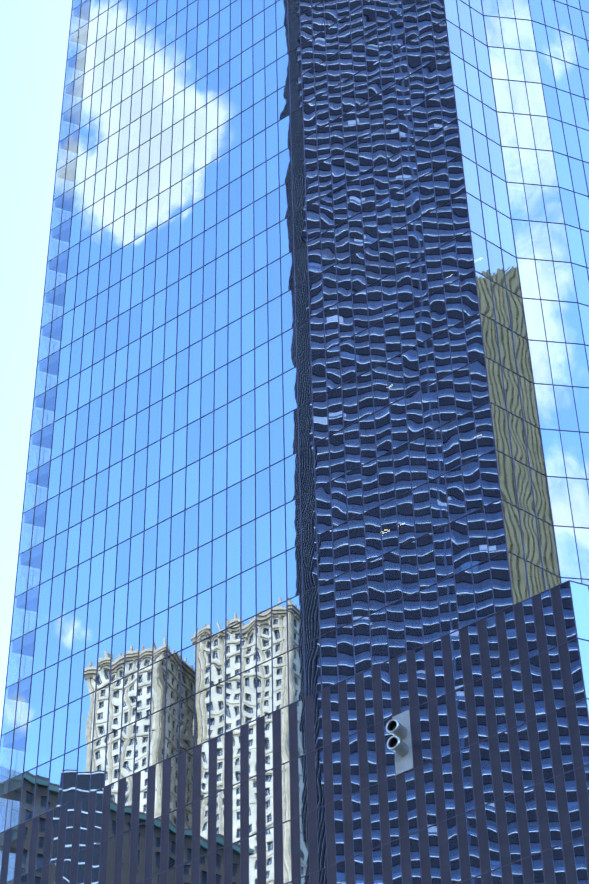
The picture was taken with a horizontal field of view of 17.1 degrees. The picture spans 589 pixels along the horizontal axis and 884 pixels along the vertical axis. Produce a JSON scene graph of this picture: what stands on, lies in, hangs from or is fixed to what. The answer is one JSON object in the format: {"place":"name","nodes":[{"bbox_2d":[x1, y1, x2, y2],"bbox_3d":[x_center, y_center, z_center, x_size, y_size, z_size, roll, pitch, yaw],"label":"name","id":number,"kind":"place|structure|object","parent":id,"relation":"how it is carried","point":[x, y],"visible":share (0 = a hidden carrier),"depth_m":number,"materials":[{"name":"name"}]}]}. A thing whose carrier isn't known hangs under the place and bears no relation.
{"place":"outdoors","nodes":[
{"label":"outdoors","id":0,"kind":"place"},
{"bbox_2d":[0,0,71,735],"label":"sky","id":1,"kind":"structure","parent":0,"point":[34,34],"materials":[{"name":"blue"}]},
{"bbox_2d":[0,0,588,883],"bbox_3d":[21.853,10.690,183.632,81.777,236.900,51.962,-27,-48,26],"label":"tower","id":2,"kind":"structure","parent":0,"point":[282,630],"depth_m":175.89,"materials":[{"name":"blue glass"}]},
{"bbox_2d":[0,586,588,883],"bbox_3d":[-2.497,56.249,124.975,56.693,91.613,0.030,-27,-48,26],"label":"facade fins","id":3,"kind":"object","parent":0,"point":[566,834],"visible":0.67,"depth_m":144.58,"materials":[{"name":"black metal"}]},
{"bbox_2d":[518,581,588,883],"bbox_3d":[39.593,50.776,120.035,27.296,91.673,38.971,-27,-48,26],"label":"glass facade","id":4,"kind":"structure","parent":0,"point":[580,595],"depth_m":137.15,"materials":[{"name":"blue glass"}]},
{"label":"ground","id":5,"kind":"structure","parent":0,"visible":0},
{"bbox_2d":[0,0,588,883],"bbox_3d":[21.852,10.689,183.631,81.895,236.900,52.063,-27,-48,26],"label":"window frames","id":6,"kind":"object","parent":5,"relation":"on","point":[484,356],"visible":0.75,"depth_m":174.44,"materials":[{"name":"metal"}]},
{"bbox_2d":[386,710,413,775],"bbox_3d":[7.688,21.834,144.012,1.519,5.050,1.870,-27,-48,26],"label":"exhaust vent","id":7,"kind":"object","parent":6,"relation":"attached to","point":[399,741],"visible":0.98,"depth_m":143.54,"materials":[{"name":"silver metal"}]},
{"bbox_2d":[514,580,588,883],"bbox_3d":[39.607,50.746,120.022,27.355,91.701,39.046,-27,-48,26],"label":"window frames","id":8,"kind":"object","parent":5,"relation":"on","point":[577,638],"visible":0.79,"depth_m":136.84,"materials":[{"name":"metal"}]}
]}

